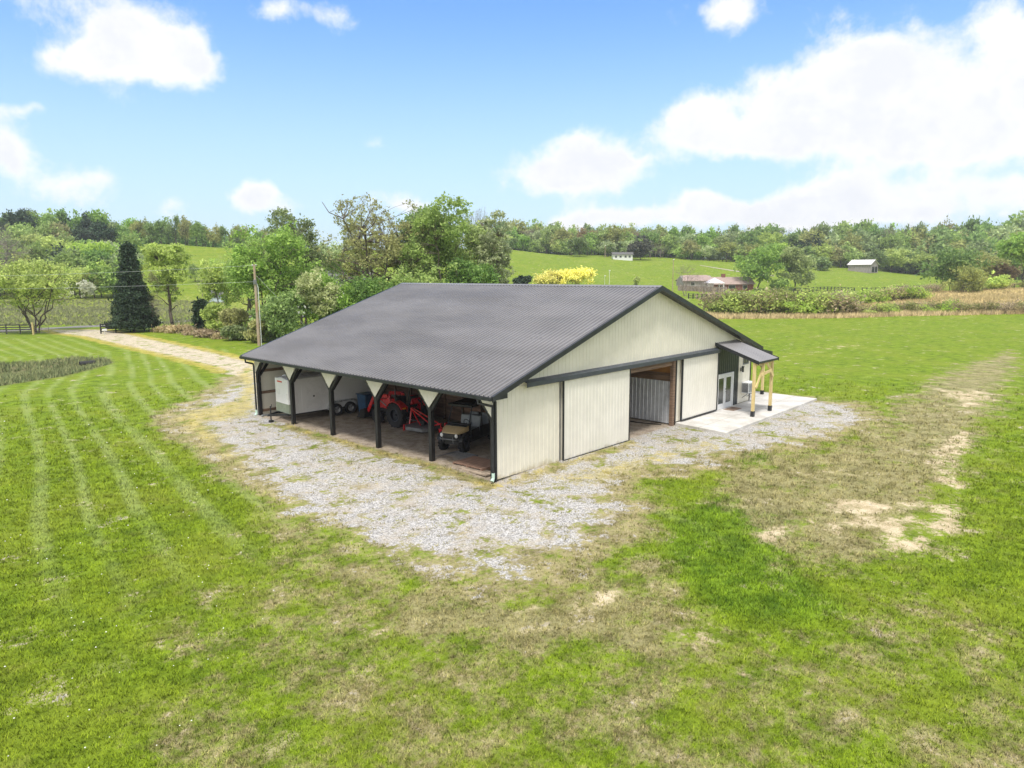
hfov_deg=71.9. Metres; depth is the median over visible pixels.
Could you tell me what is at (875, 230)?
tall tree
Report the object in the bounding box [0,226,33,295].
bare tree
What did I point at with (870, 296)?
scrub bush
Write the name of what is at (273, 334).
leafy tree
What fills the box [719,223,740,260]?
forest tree
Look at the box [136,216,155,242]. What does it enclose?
forest tree
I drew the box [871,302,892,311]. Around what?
scrub bush
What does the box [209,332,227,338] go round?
brush
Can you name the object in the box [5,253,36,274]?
forest tree
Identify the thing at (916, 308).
scrub bush
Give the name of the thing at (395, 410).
tractor
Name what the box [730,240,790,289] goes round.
round tree
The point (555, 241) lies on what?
forest tree
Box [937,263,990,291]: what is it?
bush
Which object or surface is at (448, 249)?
leafy tree
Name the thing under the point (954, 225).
forest tree
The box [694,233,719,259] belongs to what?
forest tree
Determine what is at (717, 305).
scrub bush
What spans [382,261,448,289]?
leafy tree
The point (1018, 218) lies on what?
forest tree
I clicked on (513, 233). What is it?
forest tree
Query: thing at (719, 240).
forest tree
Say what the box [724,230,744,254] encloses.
forest tree
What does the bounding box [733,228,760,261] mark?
forest tree
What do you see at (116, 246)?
forest tree
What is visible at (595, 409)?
sliding door
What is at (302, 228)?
leafy tree
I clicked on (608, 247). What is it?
forest tree
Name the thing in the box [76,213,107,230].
evergreen tree
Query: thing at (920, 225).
tall tree
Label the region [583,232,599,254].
forest tree
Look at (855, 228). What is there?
tall tree
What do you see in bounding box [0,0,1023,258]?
sky
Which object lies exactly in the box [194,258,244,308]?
leafy tree
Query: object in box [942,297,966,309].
scrub bush
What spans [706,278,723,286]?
gazebo
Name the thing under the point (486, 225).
forest tree
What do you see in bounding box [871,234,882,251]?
forest tree
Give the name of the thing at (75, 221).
forest tree
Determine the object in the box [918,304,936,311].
scrub bush
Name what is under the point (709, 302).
scrub bush
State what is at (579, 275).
flowering bush
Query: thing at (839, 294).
scrub bush
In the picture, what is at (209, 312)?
bush
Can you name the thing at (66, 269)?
forest tree
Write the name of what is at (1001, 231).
forest tree
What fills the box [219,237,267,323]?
leafy tree
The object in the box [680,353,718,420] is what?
sliding door
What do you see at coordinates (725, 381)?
french door
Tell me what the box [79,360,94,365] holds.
culvert pipe
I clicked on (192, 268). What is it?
forest tree
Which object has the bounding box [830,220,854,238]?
forest tree
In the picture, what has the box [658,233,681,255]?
forest tree
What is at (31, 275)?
spreading tree
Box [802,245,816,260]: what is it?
forest tree
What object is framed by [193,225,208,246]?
forest tree
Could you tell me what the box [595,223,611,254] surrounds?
forest tree
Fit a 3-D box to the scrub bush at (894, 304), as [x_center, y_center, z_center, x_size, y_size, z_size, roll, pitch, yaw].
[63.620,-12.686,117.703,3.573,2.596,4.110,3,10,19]
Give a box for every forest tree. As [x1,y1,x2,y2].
[0,237,33,250]
[0,246,25,260]
[1,211,12,228]
[1,249,14,263]
[2,223,32,241]
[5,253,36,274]
[10,222,31,233]
[10,232,41,245]
[16,245,46,261]
[22,208,42,224]
[23,240,53,263]
[26,225,40,234]
[29,212,45,231]
[31,233,70,252]
[35,221,62,239]
[38,207,70,232]
[40,207,58,227]
[43,245,81,263]
[47,221,72,238]
[47,250,88,294]
[54,240,92,257]
[55,230,80,244]
[57,266,76,298]
[66,209,82,229]
[68,265,92,297]
[72,240,117,264]
[74,264,105,298]
[80,247,111,265]
[80,258,110,296]
[82,252,144,295]
[85,208,111,226]
[95,240,117,249]
[96,222,119,242]
[96,251,119,266]
[99,260,143,294]
[106,242,120,258]
[109,220,126,227]
[112,232,146,263]
[112,247,144,262]
[113,224,140,245]
[118,217,138,235]
[129,220,142,238]
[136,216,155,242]
[142,220,158,242]
[147,269,160,292]
[153,216,174,243]
[163,214,184,243]
[177,215,191,244]
[187,263,201,280]
[188,220,201,243]
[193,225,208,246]
[203,221,223,246]
[228,228,233,243]
[231,227,241,246]
[232,224,243,243]
[241,224,249,244]
[246,228,262,242]
[475,216,491,228]
[492,222,506,233]
[495,225,519,237]
[505,238,518,248]
[507,218,531,249]
[507,226,523,249]
[514,222,535,250]
[515,235,530,250]
[524,218,544,249]
[525,229,543,252]
[528,239,540,251]
[534,221,543,252]
[538,224,554,253]
[547,222,562,253]
[549,233,563,254]
[550,240,562,254]
[551,221,565,253]
[551,226,573,242]
[551,238,563,252]
[558,238,576,255]
[563,227,579,254]
[576,227,597,237]
[582,238,598,255]
[583,223,599,254]
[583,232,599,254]
[590,226,609,254]
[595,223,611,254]
[597,239,617,256]
[600,224,626,249]
[611,226,635,251]
[618,240,633,255]
[622,226,634,239]
[629,223,647,232]
[636,226,652,233]
[639,230,660,256]
[648,224,668,256]
[653,232,666,257]
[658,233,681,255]
[668,226,679,257]
[672,242,690,258]
[677,224,695,257]
[677,233,700,258]
[679,239,700,257]
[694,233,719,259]
[697,246,715,257]
[701,245,721,260]
[709,226,718,256]
[712,234,730,258]
[714,240,740,261]
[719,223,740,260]
[721,243,746,261]
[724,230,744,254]
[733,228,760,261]
[742,243,759,258]
[753,226,761,236]
[755,230,788,247]
[762,223,774,232]
[776,241,790,249]
[777,231,804,251]
[797,228,819,248]
[800,229,831,243]
[802,241,837,260]
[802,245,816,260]
[819,230,840,251]
[825,243,849,267]
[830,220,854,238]
[830,234,856,265]
[838,229,864,265]
[838,241,865,267]
[852,228,879,252]
[853,218,877,233]
[861,251,878,265]
[864,245,889,265]
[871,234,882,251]
[875,233,911,270]
[879,247,914,271]
[881,246,925,272]
[891,228,915,249]
[893,244,933,273]
[905,224,929,250]
[906,249,939,271]
[909,226,955,269]
[911,234,934,253]
[935,228,956,247]
[937,213,961,229]
[945,239,994,254]
[946,229,970,244]
[951,238,998,256]
[953,224,967,235]
[956,223,997,253]
[973,232,998,251]
[983,227,1008,239]
[987,223,1023,241]
[990,213,1015,237]
[992,255,1021,282]
[1002,215,1021,228]
[1005,210,1023,226]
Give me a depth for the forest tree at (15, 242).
226.01 m
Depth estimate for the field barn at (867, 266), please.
314.88 m
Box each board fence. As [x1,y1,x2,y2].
[0,324,34,333]
[99,323,144,333]
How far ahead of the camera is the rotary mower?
34.30 m
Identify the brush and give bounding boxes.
[150,324,167,332]
[161,323,191,333]
[178,324,203,335]
[190,328,219,337]
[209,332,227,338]
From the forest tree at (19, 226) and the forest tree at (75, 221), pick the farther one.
the forest tree at (75, 221)
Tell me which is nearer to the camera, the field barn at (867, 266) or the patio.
the patio
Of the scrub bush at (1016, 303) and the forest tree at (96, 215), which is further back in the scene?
the forest tree at (96, 215)
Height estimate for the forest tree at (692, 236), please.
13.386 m
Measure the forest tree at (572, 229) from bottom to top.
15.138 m
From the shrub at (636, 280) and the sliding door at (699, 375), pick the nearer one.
the sliding door at (699, 375)
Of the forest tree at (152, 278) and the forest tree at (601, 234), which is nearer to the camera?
the forest tree at (152, 278)
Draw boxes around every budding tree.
[314,192,441,284]
[333,206,388,282]
[472,209,515,283]
[986,261,1021,280]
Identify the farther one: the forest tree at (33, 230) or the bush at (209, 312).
the forest tree at (33, 230)
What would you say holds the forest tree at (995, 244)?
on the ground at (968, 354)
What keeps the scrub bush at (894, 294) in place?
on the ground at (968, 354)
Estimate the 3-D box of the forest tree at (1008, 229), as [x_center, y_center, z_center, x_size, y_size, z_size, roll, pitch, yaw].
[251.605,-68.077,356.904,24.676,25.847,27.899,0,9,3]
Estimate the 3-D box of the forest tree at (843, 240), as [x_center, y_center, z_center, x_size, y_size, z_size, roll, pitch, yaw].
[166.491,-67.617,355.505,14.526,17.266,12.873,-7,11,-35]
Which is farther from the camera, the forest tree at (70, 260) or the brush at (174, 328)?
the forest tree at (70, 260)
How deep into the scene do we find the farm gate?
91.18 m
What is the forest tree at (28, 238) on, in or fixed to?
on the ground at (968, 354)
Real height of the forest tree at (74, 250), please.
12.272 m
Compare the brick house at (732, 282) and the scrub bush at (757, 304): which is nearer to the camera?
the scrub bush at (757, 304)
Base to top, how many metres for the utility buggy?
2.058 m
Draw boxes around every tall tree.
[152,220,166,243]
[219,224,229,241]
[700,230,712,237]
[755,224,767,233]
[770,224,786,239]
[811,221,830,236]
[849,224,864,232]
[868,223,886,240]
[882,225,896,237]
[912,221,926,237]
[927,225,949,238]
[954,222,972,235]
[962,215,978,232]
[968,216,993,233]
[974,220,991,235]
[1017,219,1023,230]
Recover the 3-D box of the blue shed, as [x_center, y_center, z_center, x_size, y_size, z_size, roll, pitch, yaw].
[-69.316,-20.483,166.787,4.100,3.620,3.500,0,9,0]
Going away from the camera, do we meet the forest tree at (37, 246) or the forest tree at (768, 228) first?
the forest tree at (37, 246)
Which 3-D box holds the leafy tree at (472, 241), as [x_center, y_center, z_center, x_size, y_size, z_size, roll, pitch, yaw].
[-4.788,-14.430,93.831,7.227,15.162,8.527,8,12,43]
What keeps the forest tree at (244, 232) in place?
on the ground at (968, 354)
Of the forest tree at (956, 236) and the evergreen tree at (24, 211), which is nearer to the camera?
the evergreen tree at (24, 211)
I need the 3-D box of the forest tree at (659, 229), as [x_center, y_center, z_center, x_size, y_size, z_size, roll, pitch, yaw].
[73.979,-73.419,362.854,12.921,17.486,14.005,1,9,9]
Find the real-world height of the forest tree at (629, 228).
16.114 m
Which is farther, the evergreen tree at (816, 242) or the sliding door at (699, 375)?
the evergreen tree at (816, 242)
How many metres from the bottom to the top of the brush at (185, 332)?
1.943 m
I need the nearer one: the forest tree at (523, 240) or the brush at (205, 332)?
the brush at (205, 332)
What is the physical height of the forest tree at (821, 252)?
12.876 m
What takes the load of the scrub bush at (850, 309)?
on the ground at (968, 354)
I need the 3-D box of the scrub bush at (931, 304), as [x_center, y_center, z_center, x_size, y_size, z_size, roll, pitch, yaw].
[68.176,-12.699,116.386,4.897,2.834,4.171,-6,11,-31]
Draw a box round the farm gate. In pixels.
[31,322,48,334]
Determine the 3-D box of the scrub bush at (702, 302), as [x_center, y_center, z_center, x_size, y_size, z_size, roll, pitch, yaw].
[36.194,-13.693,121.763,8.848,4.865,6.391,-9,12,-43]
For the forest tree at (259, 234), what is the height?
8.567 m
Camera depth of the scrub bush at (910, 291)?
145.85 m
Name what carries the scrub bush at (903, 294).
on the ground at (968, 354)
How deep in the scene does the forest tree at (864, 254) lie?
339.20 m
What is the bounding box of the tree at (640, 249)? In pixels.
[626,234,654,259]
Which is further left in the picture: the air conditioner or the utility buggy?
the utility buggy
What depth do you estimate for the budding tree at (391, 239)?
86.27 m
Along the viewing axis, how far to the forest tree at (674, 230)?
363.03 m
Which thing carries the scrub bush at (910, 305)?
on the ground at (968, 354)
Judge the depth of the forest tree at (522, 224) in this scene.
362.04 m
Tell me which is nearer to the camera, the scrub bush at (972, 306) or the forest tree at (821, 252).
the scrub bush at (972, 306)
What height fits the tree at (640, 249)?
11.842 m
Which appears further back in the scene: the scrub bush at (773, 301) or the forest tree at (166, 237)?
the forest tree at (166, 237)
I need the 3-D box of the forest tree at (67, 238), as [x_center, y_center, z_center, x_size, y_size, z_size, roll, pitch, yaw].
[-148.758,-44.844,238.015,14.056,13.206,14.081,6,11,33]
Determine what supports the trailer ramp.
on the ground at (968, 354)
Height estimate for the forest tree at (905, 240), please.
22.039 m
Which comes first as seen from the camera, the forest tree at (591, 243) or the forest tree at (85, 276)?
the forest tree at (85, 276)
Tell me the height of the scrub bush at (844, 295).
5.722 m
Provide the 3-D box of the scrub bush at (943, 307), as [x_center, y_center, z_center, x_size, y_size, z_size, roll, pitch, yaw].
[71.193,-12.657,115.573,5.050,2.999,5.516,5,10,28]
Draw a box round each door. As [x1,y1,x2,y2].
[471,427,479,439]
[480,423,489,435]
[562,369,630,460]
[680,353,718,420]
[717,371,733,409]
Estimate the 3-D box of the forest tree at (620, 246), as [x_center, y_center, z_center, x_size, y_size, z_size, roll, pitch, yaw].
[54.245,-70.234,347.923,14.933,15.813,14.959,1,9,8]
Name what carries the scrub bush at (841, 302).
on the ground at (968, 354)
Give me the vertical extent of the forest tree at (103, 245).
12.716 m
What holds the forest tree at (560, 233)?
on the ground at (968, 354)
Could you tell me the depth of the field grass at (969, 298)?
146.83 m
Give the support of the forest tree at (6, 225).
on the ground at (968, 354)
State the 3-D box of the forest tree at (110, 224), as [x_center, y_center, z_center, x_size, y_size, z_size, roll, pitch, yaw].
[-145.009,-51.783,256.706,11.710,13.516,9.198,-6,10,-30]
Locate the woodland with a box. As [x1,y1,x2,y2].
[69,219,944,265]
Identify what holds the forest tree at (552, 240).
on the ground at (968, 354)
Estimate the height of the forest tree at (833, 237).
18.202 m
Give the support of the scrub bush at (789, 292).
on the ground at (968, 354)
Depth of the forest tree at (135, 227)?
296.53 m
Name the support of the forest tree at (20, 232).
on the ground at (968, 354)
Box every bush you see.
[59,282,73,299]
[199,302,228,331]
[215,306,255,328]
[220,324,249,339]
[239,318,270,342]
[532,269,567,283]
[557,265,597,284]
[694,286,754,312]
[698,291,722,311]
[701,293,732,310]
[705,289,746,312]
[706,288,765,313]
[717,296,750,313]
[721,287,742,307]
[737,287,776,313]
[741,290,786,314]
[750,285,798,313]
[751,281,787,313]
[753,286,787,314]
[769,287,803,313]
[775,288,796,312]
[777,288,822,313]
[785,294,819,311]
[787,289,833,313]
[788,287,826,313]
[790,284,849,313]
[801,289,843,311]
[806,287,866,312]
[808,291,865,313]
[824,284,865,311]
[833,288,863,302]
[840,303,857,311]
[845,302,861,313]
[851,302,871,313]
[856,286,878,303]
[858,290,879,303]
[859,305,879,315]
[866,304,882,314]
[867,287,896,302]
[867,289,891,301]
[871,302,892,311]
[875,300,902,311]
[876,289,890,301]
[880,285,909,300]
[887,301,903,310]
[888,283,926,299]
[893,281,924,299]
[894,299,919,309]
[900,285,925,298]
[905,300,929,310]
[909,300,936,307]
[910,285,934,298]
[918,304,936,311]
[922,282,944,291]
[923,300,941,308]
[928,278,952,290]
[931,299,964,311]
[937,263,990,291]
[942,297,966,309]
[953,302,981,312]
[957,302,970,311]
[970,302,986,310]
[978,298,994,311]
[983,269,1013,288]
[985,302,1001,313]
[998,302,1015,312]
[999,299,1023,311]
[1001,303,1023,309]
[1013,296,1023,311]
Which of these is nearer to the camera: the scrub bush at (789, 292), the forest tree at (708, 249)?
the scrub bush at (789, 292)
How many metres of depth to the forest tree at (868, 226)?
374.93 m
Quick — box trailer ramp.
[435,451,477,462]
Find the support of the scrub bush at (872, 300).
on the ground at (968, 354)
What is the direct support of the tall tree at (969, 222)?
on the ground at (968, 354)
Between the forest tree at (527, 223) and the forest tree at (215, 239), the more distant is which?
the forest tree at (527, 223)
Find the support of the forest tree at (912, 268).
on the ground at (968, 354)
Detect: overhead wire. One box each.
[11,265,251,275]
[29,282,235,288]
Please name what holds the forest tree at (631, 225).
on the ground at (968, 354)
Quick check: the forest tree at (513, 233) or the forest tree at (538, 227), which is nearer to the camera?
the forest tree at (513, 233)
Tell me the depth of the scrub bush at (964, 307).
113.52 m
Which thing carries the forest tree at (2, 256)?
on the ground at (968, 354)
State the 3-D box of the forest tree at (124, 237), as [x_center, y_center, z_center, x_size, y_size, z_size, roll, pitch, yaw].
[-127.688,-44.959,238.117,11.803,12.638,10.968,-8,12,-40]
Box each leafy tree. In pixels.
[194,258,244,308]
[215,220,326,337]
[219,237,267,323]
[247,305,279,341]
[259,290,310,336]
[263,206,328,323]
[296,241,370,291]
[298,271,363,322]
[334,270,404,312]
[380,201,444,279]
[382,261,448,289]
[394,191,477,282]
[443,254,500,283]
[456,218,505,282]
[564,237,589,256]
[769,278,790,289]
[813,256,832,269]
[992,231,1023,284]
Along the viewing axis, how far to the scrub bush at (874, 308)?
115.30 m
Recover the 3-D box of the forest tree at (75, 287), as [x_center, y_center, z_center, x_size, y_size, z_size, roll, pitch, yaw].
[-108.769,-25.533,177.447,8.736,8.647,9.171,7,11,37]
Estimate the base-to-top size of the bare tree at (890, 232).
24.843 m
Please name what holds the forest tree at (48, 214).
on the ground at (968, 354)
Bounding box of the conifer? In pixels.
[102,240,164,331]
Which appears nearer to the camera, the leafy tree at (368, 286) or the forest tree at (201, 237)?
the leafy tree at (368, 286)
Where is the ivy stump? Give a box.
[188,296,208,329]
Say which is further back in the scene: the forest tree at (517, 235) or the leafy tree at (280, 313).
the forest tree at (517, 235)
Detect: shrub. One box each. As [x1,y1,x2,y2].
[512,278,522,283]
[516,275,532,283]
[632,276,640,284]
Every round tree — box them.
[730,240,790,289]
[773,243,817,290]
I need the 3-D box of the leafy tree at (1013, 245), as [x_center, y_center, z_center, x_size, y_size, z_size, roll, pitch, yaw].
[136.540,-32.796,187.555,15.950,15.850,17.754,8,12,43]
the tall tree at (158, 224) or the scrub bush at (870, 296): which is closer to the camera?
the scrub bush at (870, 296)
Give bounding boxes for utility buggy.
[437,398,489,452]
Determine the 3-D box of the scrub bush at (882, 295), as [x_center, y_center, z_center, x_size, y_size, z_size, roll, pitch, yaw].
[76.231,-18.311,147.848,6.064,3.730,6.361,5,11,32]
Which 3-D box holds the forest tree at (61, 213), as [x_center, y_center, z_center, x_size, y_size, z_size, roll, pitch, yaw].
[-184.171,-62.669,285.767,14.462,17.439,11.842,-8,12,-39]
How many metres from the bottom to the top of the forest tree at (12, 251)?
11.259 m
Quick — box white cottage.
[611,252,633,260]
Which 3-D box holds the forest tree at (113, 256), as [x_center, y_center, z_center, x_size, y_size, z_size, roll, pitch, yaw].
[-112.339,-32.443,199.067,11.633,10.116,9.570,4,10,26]
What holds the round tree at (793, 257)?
on the ground at (968, 354)
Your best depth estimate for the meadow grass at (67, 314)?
128.40 m
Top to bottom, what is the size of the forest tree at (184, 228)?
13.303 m
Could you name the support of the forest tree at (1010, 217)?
on the ground at (968, 354)
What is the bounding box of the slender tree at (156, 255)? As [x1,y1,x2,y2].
[140,241,195,324]
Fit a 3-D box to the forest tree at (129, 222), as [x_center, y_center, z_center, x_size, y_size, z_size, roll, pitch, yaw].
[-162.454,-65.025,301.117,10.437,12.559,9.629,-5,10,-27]
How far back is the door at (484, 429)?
31.79 m
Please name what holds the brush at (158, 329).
on the ground at (968, 354)
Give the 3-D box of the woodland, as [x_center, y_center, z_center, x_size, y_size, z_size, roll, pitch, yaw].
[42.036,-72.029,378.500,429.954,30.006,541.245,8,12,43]
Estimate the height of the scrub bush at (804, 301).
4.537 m
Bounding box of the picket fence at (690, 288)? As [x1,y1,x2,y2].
[678,285,726,291]
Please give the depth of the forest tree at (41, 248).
196.91 m
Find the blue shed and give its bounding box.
[210,291,226,301]
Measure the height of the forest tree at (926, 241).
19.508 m
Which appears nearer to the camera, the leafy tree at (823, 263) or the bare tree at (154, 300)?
the bare tree at (154, 300)
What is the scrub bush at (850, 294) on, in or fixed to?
on the ground at (968, 354)
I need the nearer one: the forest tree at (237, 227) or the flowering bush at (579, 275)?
the flowering bush at (579, 275)
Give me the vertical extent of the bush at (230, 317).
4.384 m
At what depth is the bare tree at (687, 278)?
185.87 m
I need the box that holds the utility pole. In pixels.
[247,264,261,345]
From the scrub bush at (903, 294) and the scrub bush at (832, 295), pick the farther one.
the scrub bush at (903, 294)
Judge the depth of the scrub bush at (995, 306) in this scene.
113.24 m
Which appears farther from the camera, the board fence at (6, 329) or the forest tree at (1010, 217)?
the forest tree at (1010, 217)
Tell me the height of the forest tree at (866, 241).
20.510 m
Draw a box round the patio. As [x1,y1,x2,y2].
[675,391,816,434]
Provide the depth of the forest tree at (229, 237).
293.11 m
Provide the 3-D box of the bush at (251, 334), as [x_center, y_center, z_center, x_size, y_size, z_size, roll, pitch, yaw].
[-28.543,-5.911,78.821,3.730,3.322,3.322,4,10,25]
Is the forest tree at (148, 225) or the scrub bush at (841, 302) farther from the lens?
the forest tree at (148, 225)
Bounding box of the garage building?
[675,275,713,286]
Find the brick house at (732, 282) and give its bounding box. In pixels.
[712,274,754,290]
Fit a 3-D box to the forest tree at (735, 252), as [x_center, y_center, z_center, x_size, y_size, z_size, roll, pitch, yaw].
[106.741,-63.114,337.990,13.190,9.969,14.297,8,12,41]
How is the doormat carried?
on the patio
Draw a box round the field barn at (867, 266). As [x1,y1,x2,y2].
[847,260,879,272]
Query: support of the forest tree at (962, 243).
on the ground at (968, 354)
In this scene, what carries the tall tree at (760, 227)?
on the ground at (968, 354)
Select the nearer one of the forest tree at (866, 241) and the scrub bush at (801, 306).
the scrub bush at (801, 306)
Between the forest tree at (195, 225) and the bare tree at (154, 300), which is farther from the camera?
the forest tree at (195, 225)
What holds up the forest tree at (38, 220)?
on the ground at (968, 354)
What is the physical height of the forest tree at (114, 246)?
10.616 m
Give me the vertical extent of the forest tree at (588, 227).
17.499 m
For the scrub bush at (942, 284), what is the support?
on the ground at (968, 354)
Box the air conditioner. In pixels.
[741,380,751,397]
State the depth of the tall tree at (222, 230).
289.57 m
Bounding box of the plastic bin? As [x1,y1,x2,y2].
[356,391,373,410]
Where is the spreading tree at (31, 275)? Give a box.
[0,257,87,332]
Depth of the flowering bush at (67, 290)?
171.12 m
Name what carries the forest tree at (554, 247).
on the ground at (968, 354)
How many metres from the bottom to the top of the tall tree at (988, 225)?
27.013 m
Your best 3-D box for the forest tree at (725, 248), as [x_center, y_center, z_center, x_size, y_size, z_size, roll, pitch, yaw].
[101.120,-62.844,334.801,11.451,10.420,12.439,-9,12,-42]
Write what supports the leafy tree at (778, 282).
on the ground at (968, 354)
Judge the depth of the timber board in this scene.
27.52 m
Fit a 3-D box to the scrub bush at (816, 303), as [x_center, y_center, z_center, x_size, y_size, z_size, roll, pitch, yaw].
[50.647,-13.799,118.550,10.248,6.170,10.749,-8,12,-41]
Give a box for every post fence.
[688,293,717,298]
[793,286,854,292]
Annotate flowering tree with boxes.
[76,279,95,299]
[292,266,344,324]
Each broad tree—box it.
[915,246,1002,290]
[974,248,1012,276]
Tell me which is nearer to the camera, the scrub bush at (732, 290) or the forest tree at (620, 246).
the scrub bush at (732, 290)
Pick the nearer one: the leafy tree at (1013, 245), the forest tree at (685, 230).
the leafy tree at (1013, 245)
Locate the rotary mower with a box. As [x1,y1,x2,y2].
[403,407,443,431]
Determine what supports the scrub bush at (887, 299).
on the ground at (968, 354)
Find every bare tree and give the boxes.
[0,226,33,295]
[141,287,167,330]
[462,209,487,260]
[523,222,536,240]
[673,265,700,295]
[695,276,712,290]
[877,220,906,236]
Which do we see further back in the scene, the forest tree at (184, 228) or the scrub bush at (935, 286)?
the forest tree at (184, 228)
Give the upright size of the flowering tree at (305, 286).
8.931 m
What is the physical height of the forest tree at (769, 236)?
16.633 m
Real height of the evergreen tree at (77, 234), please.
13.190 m
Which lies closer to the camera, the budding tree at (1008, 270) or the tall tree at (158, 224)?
the budding tree at (1008, 270)
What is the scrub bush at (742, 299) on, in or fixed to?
on the ground at (968, 354)
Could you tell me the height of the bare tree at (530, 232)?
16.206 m
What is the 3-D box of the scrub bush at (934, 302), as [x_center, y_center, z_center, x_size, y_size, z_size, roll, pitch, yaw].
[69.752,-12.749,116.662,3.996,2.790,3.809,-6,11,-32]
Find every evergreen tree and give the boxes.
[0,209,37,232]
[0,212,10,230]
[17,208,38,224]
[44,243,63,261]
[50,214,70,225]
[64,222,99,243]
[72,222,101,241]
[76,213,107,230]
[87,222,120,243]
[790,231,828,247]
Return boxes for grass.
[0,298,225,325]
[0,354,112,384]
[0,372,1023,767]
[706,306,1023,318]
[858,287,1023,308]
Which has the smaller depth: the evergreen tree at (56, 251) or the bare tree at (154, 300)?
the bare tree at (154, 300)
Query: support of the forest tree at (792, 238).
on the ground at (968, 354)
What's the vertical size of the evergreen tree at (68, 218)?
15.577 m
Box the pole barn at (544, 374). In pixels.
[239,283,778,482]
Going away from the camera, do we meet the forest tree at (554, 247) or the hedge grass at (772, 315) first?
the hedge grass at (772, 315)
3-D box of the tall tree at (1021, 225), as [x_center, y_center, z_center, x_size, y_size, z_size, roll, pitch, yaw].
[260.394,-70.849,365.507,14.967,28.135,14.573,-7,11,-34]
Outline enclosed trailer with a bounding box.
[261,371,369,422]
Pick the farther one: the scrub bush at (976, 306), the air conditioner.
the scrub bush at (976, 306)
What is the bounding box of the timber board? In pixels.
[453,464,489,475]
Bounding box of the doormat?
[723,407,741,410]
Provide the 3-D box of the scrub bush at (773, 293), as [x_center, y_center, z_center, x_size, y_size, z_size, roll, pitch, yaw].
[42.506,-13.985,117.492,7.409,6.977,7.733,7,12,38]
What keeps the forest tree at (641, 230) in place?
on the ground at (968, 354)
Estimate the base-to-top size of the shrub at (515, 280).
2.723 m
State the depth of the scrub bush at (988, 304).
113.78 m
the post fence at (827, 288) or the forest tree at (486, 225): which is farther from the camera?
the forest tree at (486, 225)
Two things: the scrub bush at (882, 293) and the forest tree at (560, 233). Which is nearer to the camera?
the scrub bush at (882, 293)
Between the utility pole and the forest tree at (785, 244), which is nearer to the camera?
the utility pole
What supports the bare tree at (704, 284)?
on the ground at (968, 354)
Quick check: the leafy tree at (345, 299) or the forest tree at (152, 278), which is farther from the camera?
the forest tree at (152, 278)
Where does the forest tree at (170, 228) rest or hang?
on the ground at (968, 354)
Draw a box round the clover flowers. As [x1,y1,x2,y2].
[0,421,273,767]
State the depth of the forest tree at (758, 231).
348.81 m
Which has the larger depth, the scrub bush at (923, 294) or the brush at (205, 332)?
the scrub bush at (923, 294)
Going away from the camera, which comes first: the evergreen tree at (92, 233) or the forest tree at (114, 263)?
the forest tree at (114, 263)
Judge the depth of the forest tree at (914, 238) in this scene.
351.29 m
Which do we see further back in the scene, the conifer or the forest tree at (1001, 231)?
the forest tree at (1001, 231)
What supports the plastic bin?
on the ground at (968, 354)
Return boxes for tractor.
[357,388,427,427]
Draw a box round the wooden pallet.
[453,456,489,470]
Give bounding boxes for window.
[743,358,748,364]
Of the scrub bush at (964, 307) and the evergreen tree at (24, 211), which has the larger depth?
the evergreen tree at (24, 211)
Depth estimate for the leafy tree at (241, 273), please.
81.44 m
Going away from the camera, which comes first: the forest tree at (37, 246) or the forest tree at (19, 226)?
the forest tree at (37, 246)
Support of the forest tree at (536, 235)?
on the ground at (968, 354)
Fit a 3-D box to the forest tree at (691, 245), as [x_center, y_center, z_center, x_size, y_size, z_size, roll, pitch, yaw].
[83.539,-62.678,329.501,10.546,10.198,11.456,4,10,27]
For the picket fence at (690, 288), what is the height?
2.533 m
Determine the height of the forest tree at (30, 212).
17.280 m
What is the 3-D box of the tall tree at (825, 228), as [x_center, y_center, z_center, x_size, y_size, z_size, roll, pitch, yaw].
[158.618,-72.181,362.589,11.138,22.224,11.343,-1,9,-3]
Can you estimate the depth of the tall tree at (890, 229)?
362.88 m
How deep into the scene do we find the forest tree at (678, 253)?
332.82 m
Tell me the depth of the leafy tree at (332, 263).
99.84 m
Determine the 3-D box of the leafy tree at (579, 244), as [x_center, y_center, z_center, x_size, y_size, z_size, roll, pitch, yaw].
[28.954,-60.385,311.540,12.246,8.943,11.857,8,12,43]
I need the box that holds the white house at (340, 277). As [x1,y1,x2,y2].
[326,270,373,293]
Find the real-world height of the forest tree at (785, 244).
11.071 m
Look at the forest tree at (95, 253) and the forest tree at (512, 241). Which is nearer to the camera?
the forest tree at (95, 253)
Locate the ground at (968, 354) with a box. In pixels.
[0,244,1023,767]
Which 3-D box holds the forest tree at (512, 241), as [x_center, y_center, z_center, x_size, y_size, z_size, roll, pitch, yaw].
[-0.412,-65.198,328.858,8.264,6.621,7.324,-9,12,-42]
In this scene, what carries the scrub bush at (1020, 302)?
on the ground at (968, 354)
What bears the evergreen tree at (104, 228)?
on the ground at (968, 354)
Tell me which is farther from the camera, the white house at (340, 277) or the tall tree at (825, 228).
the tall tree at (825, 228)
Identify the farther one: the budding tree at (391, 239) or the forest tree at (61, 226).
the forest tree at (61, 226)
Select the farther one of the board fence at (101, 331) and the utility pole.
the board fence at (101, 331)
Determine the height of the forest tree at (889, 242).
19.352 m
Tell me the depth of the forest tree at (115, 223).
285.11 m
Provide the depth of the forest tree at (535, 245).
334.44 m

